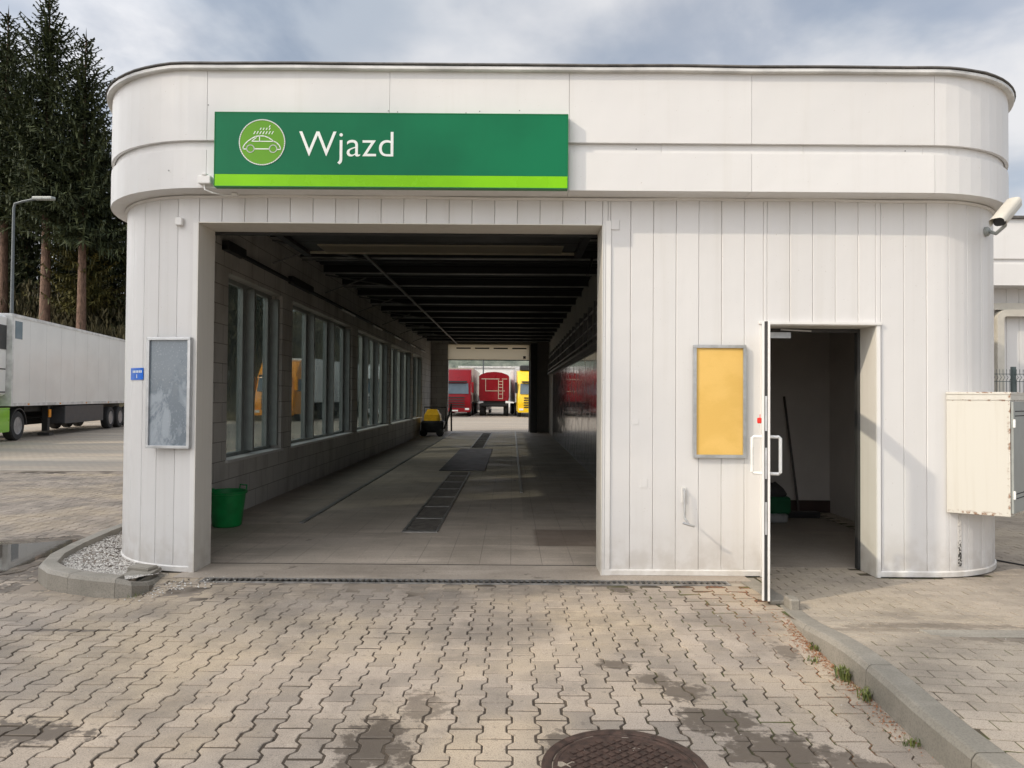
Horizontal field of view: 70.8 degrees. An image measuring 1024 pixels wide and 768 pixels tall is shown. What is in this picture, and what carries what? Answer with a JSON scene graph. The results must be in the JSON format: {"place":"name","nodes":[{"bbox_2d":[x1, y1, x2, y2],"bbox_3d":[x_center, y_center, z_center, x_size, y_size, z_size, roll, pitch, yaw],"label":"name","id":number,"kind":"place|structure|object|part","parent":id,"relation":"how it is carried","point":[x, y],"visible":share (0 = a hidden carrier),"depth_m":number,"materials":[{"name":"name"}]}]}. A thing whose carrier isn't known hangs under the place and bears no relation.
{"place":"outdoors","nodes":[
{"label":"outdoors","id":0,"kind":"place"},
{"bbox_2d":[0,470,201,583],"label":"paving","id":1,"kind":"structure","parent":0,"point":[51,501],"depth_m":10.19,"materials":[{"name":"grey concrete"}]},
{"bbox_2d":[0,535,84,574],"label":"mud","id":2,"kind":"structure","parent":1,"relation":"on","point":[24,567],"depth_m":7.76,"materials":[{"name":"brown soil"}]},
{"bbox_2d":[0,539,77,571],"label":"puddle","id":3,"kind":"object","parent":2,"relation":"on","point":[13,555],"visible":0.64,"depth_m":7.26,"materials":[{"name":"grey liquid"}]},
{"bbox_2d":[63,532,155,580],"bbox_3d":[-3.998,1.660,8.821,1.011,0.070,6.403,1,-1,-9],"label":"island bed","id":4,"kind":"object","parent":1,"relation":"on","point":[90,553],"visible":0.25,"depth_m":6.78,"materials":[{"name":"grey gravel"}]},
{"bbox_2d":[59,310,379,420],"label":"forest bank","id":5,"kind":"structure","parent":0,"point":[296,354],"depth_m":65.11,"materials":[{"name":"green plant"}]},
{"bbox_2d":[0,8,56,312],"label":"spruce tree","id":6,"kind":"object","parent":5,"relation":"on","point":[4,244],"visible":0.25,"depth_m":48.45,"materials":[{"name":"green plant"}]},
{"bbox_2d":[0,65,62,306],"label":"spruce tree","id":7,"kind":"object","parent":5,"relation":"on","point":[29,251],"depth_m":56.72,"materials":[{"name":"green plant"}]},
{"bbox_2d":[1,293,66,324],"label":"scrub bush","id":8,"kind":"object","parent":5,"relation":"on","point":[17,307],"visible":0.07,"depth_m":49.16,"materials":[{"name":"green plant"}]},
{"bbox_2d":[8,86,76,321],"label":"spruce tree","id":9,"kind":"object","parent":5,"relation":"on","point":[24,245],"visible":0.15,"depth_m":52.53,"materials":[{"name":"green plant"}]},
{"bbox_2d":[35,129,76,298],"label":"spruce tree","id":10,"kind":"object","parent":5,"relation":"on","point":[59,258],"depth_m":65.36,"materials":[{"name":"green plant"}]},
{"bbox_2d":[0,0,120,321],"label":"spruce tree","id":11,"kind":"object","parent":5,"relation":"on","point":[47,42],"visible":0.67,"depth_m":45.87,"materials":[{"name":"green plant"}]},
{"bbox_2d":[0,31,126,329],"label":"spruce tree","id":12,"kind":"object","parent":5,"relation":"on","point":[82,233],"visible":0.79,"depth_m":45.46,"materials":[{"name":"green plant"}]},
{"bbox_2d":[9,297,124,338],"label":"scrub bush","id":13,"kind":"object","parent":5,"relation":"on","point":[64,315],"visible":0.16,"depth_m":48.43,"materials":[{"name":"green plant"}]},
{"bbox_2d":[22,314,124,330],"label":"scrub bush","id":14,"kind":"object","parent":5,"relation":"on","point":[35,317],"depth_m":48.38,"materials":[{"name":"green plant"}]},
{"bbox_2d":[22,154,125,318],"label":"spruce tree","id":15,"kind":"object","parent":5,"relation":"on","point":[92,288],"visible":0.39,"depth_m":47.85,"materials":[{"name":"green plant"}]},
{"bbox_2d":[37,125,124,334],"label":"spruce tree","id":16,"kind":"object","parent":5,"relation":"on","point":[111,283],"visible":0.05,"depth_m":54.67,"materials":[{"name":"green plant"}]},
{"bbox_2d":[55,123,120,318],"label":"spruce tree","id":17,"kind":"object","parent":5,"relation":"on","point":[109,199],"depth_m":62.10,"materials":[{"name":"green plant"}]},
{"bbox_2d":[71,134,126,281],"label":"spruce tree","id":18,"kind":"object","parent":5,"relation":"on","point":[119,264],"visible":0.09,"depth_m":49.32,"materials":[{"name":"green plant"}]},
{"bbox_2d":[100,268,126,334],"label":"spruce tree","id":19,"kind":"object","parent":5,"relation":"on","point":[122,284],"visible":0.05,"depth_m":49.04,"materials":[{"name":"green plant"}]},
{"bbox_2d":[101,242,125,326],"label":"spruce tree","id":20,"kind":"object","parent":5,"relation":"on","point":[119,289],"depth_m":54.38,"materials":[{"name":"green plant"}]},
{"bbox_2d":[1,278,236,372],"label":"scrub bush","id":21,"kind":"object","parent":5,"relation":"on","point":[27,298],"visible":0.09,"depth_m":50.23,"materials":[{"name":"green plant"}]},
{"bbox_2d":[14,283,227,375],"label":"scrub bush","id":22,"kind":"object","parent":5,"relation":"on","point":[108,311],"visible":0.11,"depth_m":49.49,"materials":[{"name":"green plant"}]},
{"bbox_2d":[64,319,229,403],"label":"scrub bush","id":23,"kind":"object","parent":5,"relation":"on","point":[120,332],"visible":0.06,"depth_m":47.49,"materials":[{"name":"green plant"}]},
{"bbox_2d":[60,306,259,384],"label":"scrub bush","id":24,"kind":"object","parent":5,"relation":"on","point":[119,327],"visible":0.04,"depth_m":48.29,"materials":[{"name":"green plant"}]},
{"bbox_2d":[96,289,337,401],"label":"scrub bush","id":25,"kind":"object","parent":5,"relation":"on","point":[230,322],"visible":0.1,"depth_m":50.02,"materials":[{"name":"green plant"}]},
{"bbox_2d":[227,287,236,358],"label":"spruce tree","id":26,"kind":"object","parent":5,"relation":"on","point":[233,334],"depth_m":57.75,"materials":[{"name":"green plant"}]},
{"bbox_2d":[228,285,262,349],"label":"spruce tree","id":27,"kind":"object","parent":5,"relation":"on","point":[232,295],"visible":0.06,"depth_m":61.53,"materials":[{"name":"green plant"}]},
{"bbox_2d":[211,431,527,564],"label":"floor","id":28,"kind":"structure","parent":0,"point":[483,523],"depth_m":9.45,"materials":[{"name":"grey concrete"}]},
{"bbox_2d":[211,484,247,527],"bbox_3d":[-3.470,1.485,8.774,0.468,0.483,0.490,0,-1,0],"label":"bucket","id":29,"kind":"object","parent":28,"relation":"on","point":[227,507],"visible":0.88,"depth_m":8.62,"materials":[{"name":"green plastic"}]},
{"bbox_2d":[299,431,522,522],"bbox_3d":[-1.239,1.954,20.968,2.830,0.013,24.000,0,-1,0],"label":"floor line","id":30,"kind":"object","parent":28,"relation":"on","point":[359,488],"visible":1,"depth_m":13.30,"materials":[{"name":"paint"}]},
{"bbox_2d":[402,472,469,532],"bbox_3d":[-1.083,1.793,11.795,0.420,0.012,6.750,0,-1,0],"label":"floor grate","id":31,"kind":"object","parent":28,"relation":"on","point":[431,514],"visible":1,"depth_m":10.37,"materials":[{"name":"metal"}]},
{"bbox_2d":[420,403,451,436],"bbox_3d":[-3.043,1.436,29.054,1.235,1.320,0.910,0,-1,0],"label":"floor cleaner","id":32,"kind":"object","parent":28,"relation":"on","point":[432,422],"visible":1,"depth_m":28.73,"materials":[{"name":"yellow plastic"}]},
{"bbox_2d":[439,448,492,470],"bbox_3d":[-1.073,1.913,18.679,0.980,0.016,6.580,0,-1,0],"label":"floor plate","id":33,"kind":"object","parent":28,"relation":"on","point":[463,459],"visible":1,"depth_m":17.82,"materials":[{"name":"paint"}]},
{"bbox_2d":[470,433,491,447],"bbox_3d":[-1.084,2.060,26.817,0.420,0.012,9.300,0,-1,0],"label":"floor grate","id":34,"kind":"object","parent":28,"relation":"on","point":[481,440],"visible":1,"depth_m":25.58,"materials":[{"name":"metal"}]},
{"bbox_2d":[0,407,745,586],"bbox_3d":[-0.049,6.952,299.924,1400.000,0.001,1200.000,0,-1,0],"label":"ground","id":35,"kind":"structure","parent":0,"point":[91,446],"depth_m":24.38,"materials":[{"name":"grey concrete"}]},
{"bbox_2d":[10,196,55,312],"bbox_3d":[-20.724,-3.042,31.056,1.890,10.100,0.300,0,-1,0],"label":"street lamp","id":36,"kind":"object","parent":35,"relation":"on","point":[45,198],"visible":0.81,"depth_m":31.07,"materials":[{"name":"metal"}]},
{"bbox_2d":[0,313,124,439],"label":"refrigerated lorry","id":37,"kind":"object","parent":35,"relation":"on","point":[53,375],"visible":0.85,"depth_m":27.82,"materials":[{"name":"white metal"}]},
{"bbox_2d":[38,523,163,598],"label":"island kerb","id":38,"kind":"structure","parent":35,"relation":"on","point":[54,574],"depth_m":5.80,"materials":[{"name":"concrete"}]},
{"bbox_2d":[122,567,161,581],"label":"island kerb","id":39,"kind":"structure","parent":35,"relation":"on","point":[138,579],"depth_m":6.15,"materials":[{"name":"concrete"}]},
{"bbox_2d":[254,359,358,420],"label":"articulated lorry","id":40,"kind":"object","parent":35,"relation":"on","point":[296,387],"visible":0.21,"depth_m":46.07,"materials":[{"name":"yellow paint"}]},
{"bbox_2d":[368,364,397,416],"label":"window","id":41,"kind":"structure","parent":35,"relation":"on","point":[369,389],"depth_m":52.13,"materials":[{"name":"glass"}]},
{"bbox_2d":[252,563,595,565],"bbox_3d":[-1.029,1.716,6.822,3.646,0.017,0.019,0,-1,0],"label":"expansion joint","id":42,"kind":"object","parent":35,"relation":"on","point":[417,564],"visible":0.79,"depth_m":6.82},
{"bbox_2d":[173,563,749,582],"bbox_3d":[-0.438,1.811,6.546,5.050,0.206,0.530,0,-1,0],"label":"threshold","id":43,"kind":"object","parent":35,"relation":"on","point":[392,571],"visible":0.29,"depth_m":6.49,"materials":[{"name":"concrete"}]},
{"bbox_2d":[448,368,479,415],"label":"articulated lorry","id":44,"kind":"object","parent":35,"relation":"on","point":[463,389],"visible":0.78,"depth_m":57.74,"materials":[{"name":"red paint"}]},
{"bbox_2d":[199,577,730,585],"bbox_3d":[-0.402,1.724,6.210,4.540,0.048,0.130,0,-1,0],"label":"drain channel","id":45,"kind":"object","parent":35,"relation":"on","point":[480,581],"visible":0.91,"depth_m":6.22,"materials":[{"name":"metal"}]},
{"bbox_2d":[474,397,490,412],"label":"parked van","id":46,"kind":"object","parent":35,"relation":"on","point":[487,408],"visible":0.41,"depth_m":70.10,"materials":[{"name":"white metal"}]},
{"bbox_2d":[479,372,508,415],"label":"tipper trailer","id":47,"kind":"object","parent":35,"relation":"on","point":[493,389],"visible":1,"depth_m":60.01,"materials":[{"name":"red paint"}]},
{"bbox_2d":[508,365,528,416],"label":"articulated lorry","id":48,"kind":"object","parent":35,"relation":"on","point":[519,387],"visible":0.52,"depth_m":57.71,"materials":[{"name":"yellow paint"}]},
{"bbox_2d":[105,61,1015,577],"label":"car wash building","id":49,"kind":"structure","parent":35,"relation":"on","point":[843,213],"depth_m":6.52,"materials":[{"name":"paint"}]},
{"bbox_2d":[131,368,143,379],"bbox_3d":[-3.514,-0.095,6.740,0.241,0.110,0.012,0,-1,38],"label":"blue sign","id":50,"kind":"object","parent":49,"relation":"attached to","point":[136,373],"visible":1,"depth_m":6.72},
{"bbox_2d":[145,337,192,448],"bbox_3d":[-3.088,0.079,6.482,0.420,1.000,0.045,0,-1,7],"label":"display case","id":51,"kind":"object","parent":49,"relation":"attached to","point":[168,410],"visible":1,"depth_m":6.48,"materials":[{"name":"glass"}]},
{"bbox_2d":[175,217,183,225],"bbox_3d":[-3.012,-1.470,6.519,0.065,0.070,0.045,0,-1,0],"label":"sensor box","id":52,"kind":"object","parent":49,"relation":"attached to","point":[179,221],"visible":1,"depth_m":6.50,"materials":[{"name":"white plastic"}]},
{"bbox_2d":[198,173,237,195],"bbox_3d":[-2.578,-1.743,6.340,0.353,0.165,0.115,1,-1,-39],"label":"junction box","id":53,"kind":"object","parent":49,"relation":"attached to","point":[204,179],"visible":1,"depth_m":6.24,"materials":[{"name":"white plastic"}]},
{"bbox_3d":[-3.801,-0.193,10.460,0.285,2.475,2.270,0,-1,0],"label":"window","id":54,"kind":"part","parent":49,"relation":"part of","materials":[{"name":"grey paint"}]},
{"bbox_3d":[-3.802,-0.123,14.379,0.285,2.475,4.610,0,-1,0],"label":"window","id":55,"kind":"part","parent":49,"relation":"part of","materials":[{"name":"grey paint"}]},
{"bbox_3d":[-3.802,-0.033,19.428,0.285,2.475,4.410,0,-1,0],"label":"window","id":56,"kind":"part","parent":49,"relation":"part of","materials":[{"name":"grey paint"}]},
{"bbox_2d":[214,112,567,190],"bbox_3d":[-1.044,-2.021,6.263,3.061,0.649,0.082,0,-1,0],"label":"entrance sign","id":57,"kind":"object","parent":49,"relation":"attached to","point":[392,151],"visible":1,"depth_m":6.22,"materials":[{"name":"green plastic"}]},
{"bbox_3d":[-3.803,0.052,24.227,0.285,2.475,4.410,0,-1,0],"label":"window","id":58,"kind":"part","parent":49,"relation":"part of","materials":[{"name":"grey paint"}]},
{"bbox_3d":[-3.803,0.124,28.252,0.285,2.475,2.760,0,-1,0],"label":"window","id":59,"kind":"part","parent":49,"relation":"part of","materials":[{"name":"grey paint"}]},
{"bbox_3d":[-1.011,-1.959,8.876,3.830,0.040,3.080,0,-1,0],"label":"raised door","id":60,"kind":"part","parent":49,"relation":"part of","materials":[{"name":"paint"}]},
{"bbox_3d":[-1.070,-1.446,32.951,3.720,0.710,0.040,0,-1,0],"label":"far door panel","id":61,"kind":"part","parent":49,"relation":"part of","materials":[{"name":"beige"}]},
{"bbox_2d":[611,220,619,229],"bbox_3d":[0.935,-1.443,6.522,0.080,0.090,0.011,0,-1,0],"label":"cover plate","id":62,"kind":"object","parent":49,"relation":"attached to","point":[615,224],"visible":1,"depth_m":6.52,"materials":[{"name":"white plastic"}]},
{"bbox_2d":[681,487,694,526],"bbox_3d":[1.542,1.090,6.372,0.109,0.331,0.212,0,-1,0],"label":"door stay","id":63,"kind":"object","parent":49,"relation":"attached to","point":[683,497],"depth_m":6.42,"materials":[{"name":"metal"}]},
{"bbox_2d":[692,345,746,457],"bbox_3d":[1.866,0.156,6.475,0.475,1.015,0.035,0,-1,0],"label":"notice board","id":64,"kind":"object","parent":49,"relation":"attached to","point":[719,397],"visible":1,"depth_m":6.47,"materials":[{"name":"metal"}]},
{"bbox_2d":[750,321,781,600],"bbox_3d":[2.126,0.602,6.022,0.235,2.160,0.976,0,-1,19],"label":"service door","id":65,"kind":"structure","parent":49,"relation":"attached to","point":[765,436],"depth_m":5.57,"materials":[{"name":"paint"}]},
{"bbox_2d":[770,329,810,337],"bbox_3d":[2.604,-0.473,6.756,0.401,0.083,0.108,0,-1,0],"label":"door closer","id":66,"kind":"object","parent":49,"relation":"attached to","point":[780,334],"depth_m":6.77,"materials":[{"name":"metal"}]},
{"bbox_2d":[946,392,1023,516],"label":"meter cabinet","id":67,"kind":"object","parent":49,"relation":"attached to","point":[985,453],"visible":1,"depth_m":6.34,"materials":[{"name":"white metal"}]},
{"bbox_3d":[4.621,0.645,6.479,0.794,0.965,0.035,1,-1,-42],"label":"door","id":68,"kind":"part","parent":67,"relation":"part of","materials":[{"name":"grey paint"}]},
{"bbox_2d":[983,197,1021,236],"bbox_3d":[4.384,-1.496,6.418,0.270,0.304,0.643,0,-1,29],"label":"security camera","id":69,"kind":"object","parent":49,"relation":"attached to","point":[1005,213],"visible":1,"depth_m":6.27,"materials":[{"name":"grey paint"}]},
{"bbox_2d":[993,218,1005,225],"bbox_3d":[4.221,-1.404,6.233,0.051,0.066,0.096,1,-1,-32],"label":"lens window","id":70,"kind":"structure","parent":69,"relation":"in","point":[997,221],"depth_m":6.23,"materials":[{"name":"black glass"}]},
{"bbox_2d":[741,578,1023,767],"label":"kerb","id":71,"kind":"structure","parent":35,"relation":"on","point":[942,733],"depth_m":3.53,"materials":[{"name":"concrete"}]},
{"bbox_2d":[767,594,799,609],"bbox_3d":[2.093,1.677,5.601,0.170,0.095,0.340,0,-1,0],"label":"kerb stub","id":72,"kind":"object","parent":71,"relation":"on","point":[791,602],"visible":0.81,"depth_m":5.52,"materials":[{"name":"concrete"}]},
{"bbox_2d":[0,581,944,767],"bbox_3d":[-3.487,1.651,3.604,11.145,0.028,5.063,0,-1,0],"label":"paving","id":73,"kind":"structure","parent":0,"point":[156,711],"depth_m":4.07,"materials":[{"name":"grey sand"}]},
{"bbox_2d":[60,531,235,600],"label":"gravel","id":74,"kind":"structure","parent":73,"relation":"on","point":[103,568],"depth_m":6.59,"materials":[{"name":"grey gravel"}]},
{"bbox_2d":[127,563,157,571],"bbox_3d":[-3.232,1.630,6.302,0.222,0.080,0.124,0,-1,16],"label":"concrete lump","id":75,"kind":"object","parent":74,"relation":"on","point":[143,567],"visible":0.67,"depth_m":6.27,"materials":[{"name":"grey concrete"}]},
{"bbox_2d":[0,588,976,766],"bbox_3d":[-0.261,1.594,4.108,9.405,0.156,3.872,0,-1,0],"label":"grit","id":76,"kind":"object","parent":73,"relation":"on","point":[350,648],"visible":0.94,"depth_m":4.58,"materials":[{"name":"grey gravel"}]},
{"bbox_2d":[541,729,708,767],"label":"manhole cover","id":77,"kind":"object","parent":73,"relation":"on","point":[608,748],"visible":1,"depth_m":3.24,"materials":[{"name":"metal"}]},
{"bbox_2d":[804,655,818,664],"bbox_3d":[1.826,1.684,4.386,0.078,0.034,0.122,0,-1,40],"label":"weed","id":78,"kind":"object","parent":73,"relation":"on","point":[814,660],"visible":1,"depth_m":4.38,"materials":[{"name":"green plant"}]},
{"bbox_2d":[808,642,820,650],"bbox_3d":[1.942,1.682,4.602,0.099,0.048,0.111,0,-1,29],"label":"weed","id":79,"kind":"object","parent":73,"relation":"on","point":[811,646],"visible":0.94,"depth_m":4.59,"materials":[{"name":"green plant"}]},
{"bbox_2d":[832,663,852,684],"bbox_3d":[1.873,1.651,4.085,0.163,0.090,0.197,-1,-1,43],"label":"weed","id":80,"kind":"object","parent":73,"relation":"on","point":[842,674],"visible":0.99,"depth_m":4.10,"materials":[{"name":"green plant"}]},
{"bbox_2d":[775,614,932,757],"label":"leaf litter","id":81,"kind":"object","parent":73,"relation":"on","point":[825,665],"visible":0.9,"depth_m":4.32,"materials":[{"name":"plant"}]},
{"bbox_2d":[853,684,873,703],"bbox_3d":[1.881,1.657,3.839,0.126,0.069,0.152,0,-1,20],"label":"weed","id":82,"kind":"object","parent":73,"relation":"on","point":[866,694],"visible":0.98,"depth_m":3.83,"materials":[{"name":"green plant"}]},
{"bbox_2d":[900,734,920,747],"bbox_3d":[1.850,1.661,3.345,0.101,0.044,0.111,0,-1,0],"label":"weed","id":83,"kind":"object","parent":73,"relation":"on","point":[910,742],"visible":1,"depth_m":3.33,"materials":[{"name":"green plant"}]},
{"bbox_2d":[449,360,528,367],"bbox_3d":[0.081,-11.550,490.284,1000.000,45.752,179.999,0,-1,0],"label":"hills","id":84,"kind":"structure","parent":0,"point":[454,363],"depth_m":459.38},
{"bbox_2d":[458,366,519,406],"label":"warehouse","id":85,"kind":"structure","parent":0,"point":[503,369],"depth_m":110.05,"materials":[{"name":"white metal"}]},
{"bbox_2d":[0,0,1023,310],"label":"sky","id":86,"kind":"structure","parent":0,"point":[983,35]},
{"bbox_2d":[516,431,595,519],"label":"floor","id":87,"kind":"structure","parent":0,"point":[558,480],"depth_m":13.46,"materials":[{"name":"concrete"}]},
{"bbox_2d":[523,520,595,564],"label":"floor","id":88,"kind":"structure","parent":0,"point":[560,542],"depth_m":7.92,"materials":[{"name":"grey tile"}]},
{"bbox_2d":[770,517,855,568],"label":"store room floor","id":89,"kind":"structure","parent":0,"point":[821,542],"depth_m":7.89,"materials":[{"name":"grey concrete"}]},
{"bbox_2d":[770,482,790,522],"bbox_3d":[3.379,1.531,9.415,0.500,0.508,0.360,0,-1,0],"label":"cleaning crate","id":90,"kind":"object","parent":89,"relation":"on","point":[780,505],"visible":0.59,"depth_m":9.28,"materials":[{"name":"green plastic"}]},
{"bbox_2d":[783,396,819,517],"bbox_3d":[3.893,0.984,9.887,0.480,1.627,0.485,0,-1,0],"label":"broom","id":91,"kind":"object","parent":89,"relation":"on","point":[803,514],"visible":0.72,"depth_m":9.78,"materials":[{"name":"black plastic"}]},
{"bbox_2d":[746,512,1023,765],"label":"sidewalk","id":92,"kind":"structure","parent":0,"point":[996,599],"depth_m":5.07,"materials":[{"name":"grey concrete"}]},
{"bbox_2d":[919,630,1023,637],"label":"gully slab","id":93,"kind":"structure","parent":92,"relation":"on","point":[987,633],"depth_m":4.58,"materials":[{"name":"concrete"}]},
{"bbox_2d":[994,367,1023,391],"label":"fence","id":94,"kind":"object","parent":92,"relation":"on","point":[1013,381],"visible":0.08,"depth_m":10.71,"materials":[{"name":"grey metal"}]},
{"bbox_2d":[996,560,1023,565],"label":"loose cable","id":95,"kind":"object","parent":92,"relation":"on","point":[1010,562],"visible":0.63,"depth_m":7.05,"materials":[{"name":"black plastic"}]},
{"bbox_2d":[993,216,1023,391],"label":"annex building","id":96,"kind":"structure","parent":0,"point":[1008,296],"depth_m":11.56,"materials":[{"name":"white paint"}]}
]}

